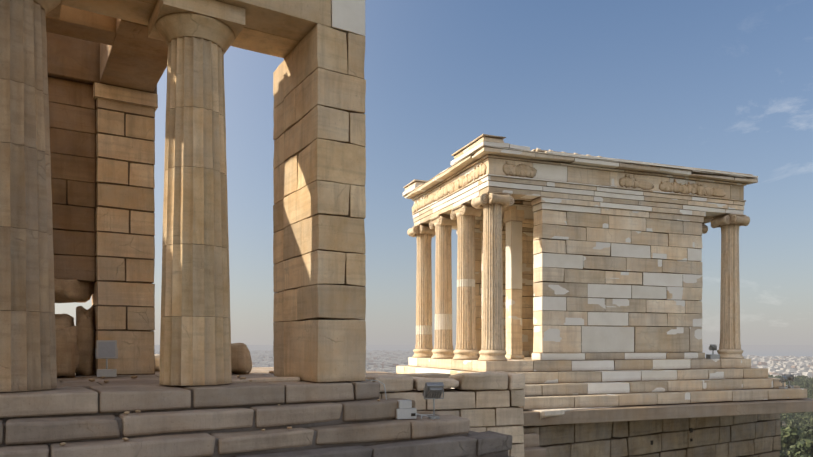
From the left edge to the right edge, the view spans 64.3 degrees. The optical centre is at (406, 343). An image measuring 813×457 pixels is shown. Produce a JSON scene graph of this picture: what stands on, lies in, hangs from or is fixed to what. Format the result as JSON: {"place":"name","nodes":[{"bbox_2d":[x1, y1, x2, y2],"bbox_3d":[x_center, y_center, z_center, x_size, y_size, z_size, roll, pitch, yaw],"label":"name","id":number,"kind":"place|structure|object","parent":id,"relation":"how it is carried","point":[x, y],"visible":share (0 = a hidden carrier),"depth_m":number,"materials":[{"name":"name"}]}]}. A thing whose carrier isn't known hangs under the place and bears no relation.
{"place":"outdoors","nodes":[
{"label":"outdoors","id":0,"kind":"place"},
{"bbox_2d":[46,5,167,374],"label":"stone wall","id":1,"kind":"structure","parent":0,"point":[105,73],"depth_m":12.98,"materials":[{"name":"beige stone"}]},
{"bbox_2d":[0,385,511,456],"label":"stone steps","id":2,"kind":"structure","parent":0,"point":[31,430],"depth_m":8.99,"materials":[{"name":"beige stone"}]},
{"bbox_2d":[0,367,399,417],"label":"stone step","id":3,"kind":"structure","parent":2,"relation":"on","point":[117,393],"depth_m":9.45,"materials":[{"name":"grey stone"}]},
{"bbox_2d":[0,0,61,391],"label":"column","id":4,"kind":"structure","parent":3,"relation":"on","point":[27,338],"depth_m":8.66,"materials":[{"name":"beige stone"}]},
{"bbox_2d":[148,0,244,385],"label":"column","id":5,"kind":"structure","parent":3,"relation":"on","point":[198,37],"depth_m":9.88,"materials":[{"name":"beige stone"}]},
{"bbox_2d":[61,0,365,57],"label":"propylaea architrave","id":6,"kind":"object","parent":5,"relation":"on","point":[280,28],"visible":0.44,"depth_m":10.55,"materials":[{"name":"beige stone"}]},
{"bbox_2d":[273,23,365,381],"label":"stone pillar","id":7,"kind":"structure","parent":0,"point":[319,217],"depth_m":10.86,"materials":[{"name":"beige stone"}]},
{"bbox_2d":[236,431,512,456],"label":"stone step","id":8,"kind":"object","parent":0,"point":[488,442],"visible":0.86,"depth_m":10.01,"materials":[{"name":"grey stone"}]},
{"bbox_2d":[366,373,450,389],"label":"stone slab","id":9,"kind":"structure","parent":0,"point":[443,375],"depth_m":13.11,"materials":[{"name":"beige stone"}]},
{"bbox_2d":[54,0,812,344],"label":"sky","id":10,"kind":"structure","parent":0,"point":[720,85],"materials":[{"name":"blue"}]},
{"bbox_2d":[155,345,812,454],"bbox_3d":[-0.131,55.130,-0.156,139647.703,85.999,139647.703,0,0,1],"label":"city","id":11,"kind":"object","parent":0,"point":[782,350],"depth_m":11228.06},
{"bbox_2d":[155,350,812,378],"bbox_3d":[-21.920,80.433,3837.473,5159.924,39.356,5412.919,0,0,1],"label":"athens city blocks","id":12,"kind":"structure","parent":11,"relation":"on","point":[383,361],"depth_m":2736.60,"materials":[{"name":"white concrete"}]},
{"bbox_2d":[523,413,780,456],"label":"stone wall","id":13,"kind":"structure","parent":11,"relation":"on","point":[758,435],"depth_m":17.02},
{"bbox_2d":[525,405,634,425],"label":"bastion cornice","id":14,"kind":"structure","parent":13,"relation":"on","point":[544,413],"depth_m":14.56,"materials":[{"name":"beige stone"}]},
{"bbox_2d":[521,386,812,425],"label":"stone ledge","id":15,"kind":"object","parent":13,"relation":"on","point":[673,411],"depth_m":15.68,"materials":[{"name":"stone"}]},
{"bbox_2d":[396,356,806,409],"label":"temple steps","id":16,"kind":"structure","parent":15,"relation":"on","point":[549,384],"depth_m":16.41,"materials":[{"name":"stone"}]},
{"bbox_2d":[413,234,432,356],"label":"column","id":17,"kind":"structure","parent":16,"relation":"on","point":[424,346],"depth_m":19.84,"materials":[{"name":"stone"}]},
{"bbox_2d":[407,224,435,237],"bbox_3d":[0.544,-3.499,20.039,0.926,0.302,0.926,0,0,-20],"label":"column capital","id":18,"kind":"object","parent":17,"relation":"on","point":[414,231],"visible":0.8,"depth_m":19.70,"materials":[{"name":"beige stone"}]},
{"bbox_2d":[431,225,453,357],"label":"column","id":19,"kind":"structure","parent":16,"relation":"on","point":[443,346],"depth_m":18.43,"materials":[{"name":"stone"}]},
{"bbox_2d":[429,215,456,228],"bbox_3d":[1.065,-3.499,18.632,0.580,0.302,0.926,0,0,-20],"label":"column capital","id":20,"kind":"object","parent":19,"relation":"on","point":[441,220],"visible":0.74,"depth_m":18.31,"materials":[{"name":"beige stone"}]},
{"bbox_2d":[453,215,478,359],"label":"column","id":21,"kind":"structure","parent":16,"relation":"on","point":[466,348],"depth_m":17.02,"materials":[{"name":"stone"}]},
{"bbox_2d":[450,204,481,219],"bbox_3d":[1.586,-3.499,17.226,0.580,0.302,0.926,0,0,-20],"label":"column capital","id":22,"kind":"object","parent":21,"relation":"on","point":[463,209],"visible":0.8,"depth_m":16.90,"materials":[{"name":"beige stone"}]},
{"bbox_2d":[478,204,506,360],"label":"column","id":23,"kind":"structure","parent":16,"relation":"on","point":[492,346],"depth_m":15.62,"materials":[{"name":"stone"}]},
{"bbox_2d":[471,191,513,208],"bbox_3d":[2.107,-3.499,15.819,0.926,0.302,0.926,0,0,-20],"label":"column capital","id":24,"kind":"object","parent":23,"relation":"on","point":[490,197],"visible":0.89,"depth_m":15.49,"materials":[{"name":"beige stone"}]},
{"bbox_2d":[366,379,793,419],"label":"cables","id":25,"kind":"object","parent":16,"relation":"on","point":[424,414],"visible":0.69,"depth_m":10.84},
{"bbox_2d":[456,197,705,359],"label":"temple wall","id":26,"kind":"structure","parent":16,"relation":"on","point":[587,280],"depth_m":17.03,"materials":[{"name":"stone"}]},
{"bbox_2d":[403,134,758,231],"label":"entablature","id":27,"kind":"structure","parent":26,"relation":"on","point":[565,175],"depth_m":16.73,"materials":[{"name":"stone"}]},
{"bbox_2d":[412,161,725,213],"bbox_3d":[4.546,-4.247,19.170,7.506,0.423,5.194,0,0,-20],"label":"frieze","id":28,"kind":"object","parent":27,"relation":"attached to","point":[524,170],"visible":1,"depth_m":17.26,"materials":[{"name":"stone"}]},
{"bbox_2d":[706,344,719,358],"bbox_3d":[8.572,0.212,18.086,0.300,0.397,0.200,0,0,-10],"label":"floodlight","id":29,"kind":"object","parent":16,"relation":"on","point":[712,347],"visible":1,"depth_m":18.02,"materials":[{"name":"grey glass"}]},
{"bbox_2d":[717,224,743,358],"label":"column","id":30,"kind":"structure","parent":16,"relation":"on","point":[730,346],"depth_m":18.26,"materials":[{"name":"stone"}]},
{"bbox_2d":[711,213,749,227],"bbox_3d":[9.234,-3.499,18.459,0.926,0.302,0.926,0,0,-20],"label":"column capital","id":31,"kind":"object","parent":30,"relation":"on","point":[729,219],"visible":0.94,"depth_m":18.14,"materials":[{"name":"beige stone"}]},
{"bbox_2d":[779,376,787,388],"bbox_3d":[10.238,1.042,17.567,0.252,0.356,0.171,0,0,-40],"label":"floodlight","id":32,"kind":"object","parent":16,"relation":"on","point":[783,379],"visible":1,"depth_m":17.51,"materials":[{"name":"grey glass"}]},
{"bbox_2d":[785,374,793,387],"bbox_3d":[10.641,1.032,17.986,0.252,0.376,0.171,0,0,40],"label":"floodlight","id":33,"kind":"object","parent":16,"relation":"on","point":[789,377],"visible":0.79,"depth_m":17.94,"materials":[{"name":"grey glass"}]},
{"bbox_2d":[779,450,788,456],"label":"tree","id":34,"kind":"object","parent":11,"relation":"on","point":[783,454],"visible":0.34,"depth_m":138.05,"materials":[{"name":"green plant"}]},
{"bbox_2d":[780,413,794,417],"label":"tree","id":35,"kind":"object","parent":11,"relation":"on","point":[782,415],"visible":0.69,"depth_m":423.54,"materials":[{"name":"green plant"}]},
{"bbox_2d":[782,415,792,421],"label":"tree","id":36,"kind":"object","parent":11,"relation":"on","point":[784,418],"visible":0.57,"depth_m":418.52,"materials":[{"name":"green plant"}]},
{"bbox_2d":[781,424,801,448],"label":"tree","id":37,"kind":"object","parent":11,"relation":"on","point":[789,435],"visible":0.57,"depth_m":155.27,"materials":[{"name":"green plant"}]},
{"bbox_2d":[786,418,799,426],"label":"tree","id":38,"kind":"object","parent":11,"relation":"on","point":[792,423],"visible":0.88,"depth_m":378.30,"materials":[{"name":"green plant"}]},
{"bbox_2d":[786,427,810,456],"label":"tree","id":39,"kind":"object","parent":11,"relation":"on","point":[803,433],"visible":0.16,"depth_m":181.53,"materials":[{"name":"green plant"}]},
{"bbox_2d":[786,440,812,456],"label":"tree","id":40,"kind":"object","parent":11,"relation":"on","point":[793,451],"visible":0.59,"depth_m":148.17,"materials":[{"name":"green plant"}]},
{"bbox_2d":[794,415,807,420],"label":"tree","id":41,"kind":"object","parent":11,"relation":"on","point":[803,418],"visible":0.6,"depth_m":397.52,"materials":[{"name":"green plant"}]},
{"bbox_2d":[794,424,812,429],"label":"tree","id":42,"kind":"object","parent":11,"relation":"on","point":[803,426],"visible":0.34,"depth_m":354.81,"materials":[{"name":"green plant"}]},
{"bbox_2d":[797,438,812,452],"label":"tree","id":43,"kind":"object","parent":11,"relation":"on","point":[805,444],"visible":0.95,"depth_m":144.67,"materials":[{"name":"green plant"}]},
{"bbox_2d":[802,427,812,435],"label":"tree","id":44,"kind":"object","parent":11,"relation":"on","point":[810,431],"visible":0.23,"depth_m":196.87,"materials":[{"name":"green plant"}]},
{"bbox_2d":[524,433,545,456],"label":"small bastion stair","id":45,"kind":"object","parent":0,"point":[532,448],"visible":0.28,"depth_m":14.10,"materials":[{"name":"beige stone"}]},
{"bbox_2d":[702,224,707,233],"bbox_3d":[8.713,-3.499,19.866,0.580,0.302,0.926,0,0,-20],"label":"column capital","id":46,"kind":"object","parent":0,"point":[704,228],"visible":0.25,"depth_m":19.52,"materials":[{"name":"beige stone"}]},
{"bbox_3d":[-11.509,-6.570,-5.934,15.600,14.400,28.400,0,0,-31],"label":"propylaea","id":47,"kind":"object","parent":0,"visible":0},
{"bbox_2d":[55,314,75,371],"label":"stone block","id":48,"kind":"structure","parent":47,"relation":"on","point":[63,320],"depth_m":12.83,"materials":[{"name":"brown stone"}]},
{"bbox_2d":[55,326,78,377],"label":"stone block","id":49,"kind":"structure","parent":47,"relation":"on","point":[67,357],"depth_m":12.21,"materials":[{"name":"brown stone"}]},
{"bbox_2d":[54,278,93,302],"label":"stone block","id":50,"kind":"structure","parent":47,"relation":"on","point":[71,290],"depth_m":12.82,"materials":[{"name":"brown stone"}]},
{"bbox_2d":[75,304,94,375],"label":"stone block","id":51,"kind":"structure","parent":47,"relation":"on","point":[85,329],"depth_m":13.01,"materials":[{"name":"brown stone"}]},
{"bbox_2d":[96,340,117,376],"bbox_3d":[-5.805,0.280,12.528,0.392,0.702,0.232,0,0,-23],"label":"floodlight","id":52,"kind":"object","parent":47,"relation":"on","point":[106,349],"visible":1,"depth_m":12.46,"materials":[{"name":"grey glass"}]},
{"bbox_2d":[155,354,159,370],"bbox_3d":[-5.964,0.446,14.960,0.702,0.400,1.200,0,0,-5],"label":"fragment","id":53,"kind":"object","parent":47,"relation":"on","point":[157,362],"visible":0.16,"depth_m":14.64,"materials":[{"name":"stone"}]},
{"bbox_2d":[231,343,251,374],"bbox_3d":[-3.674,0.338,13.824,0.683,0.740,0.804,0,0,-5],"label":"fragment","id":54,"kind":"object","parent":47,"relation":"on","point":[241,362],"visible":0.58,"depth_m":13.57,"materials":[{"name":"brown stone"}]},
{"bbox_2d":[395,399,416,418],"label":"junction boxes","id":55,"kind":"object","parent":47,"relation":"on","point":[405,410],"visible":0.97,"depth_m":10.59,"materials":[{"name":"grey plastic"}]},
{"bbox_2d":[423,382,443,418],"bbox_3d":[0.460,0.976,10.834,0.352,0.674,0.259,0,0,-19],"label":"floodlight","id":56,"kind":"object","parent":47,"relation":"on","point":[433,390],"visible":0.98,"depth_m":10.78,"materials":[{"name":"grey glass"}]},
{"bbox_2d":[379,389,523,456],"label":"stone wall","id":57,"kind":"structure","parent":47,"relation":"on","point":[491,410],"depth_m":12.18,"materials":[{"name":"beige stone"}]},
{"bbox_2d":[232,371,523,391],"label":"stone wall","id":58,"kind":"structure","parent":57,"relation":"on","point":[494,380],"depth_m":12.00,"materials":[{"name":"beige stone"}]}
]}

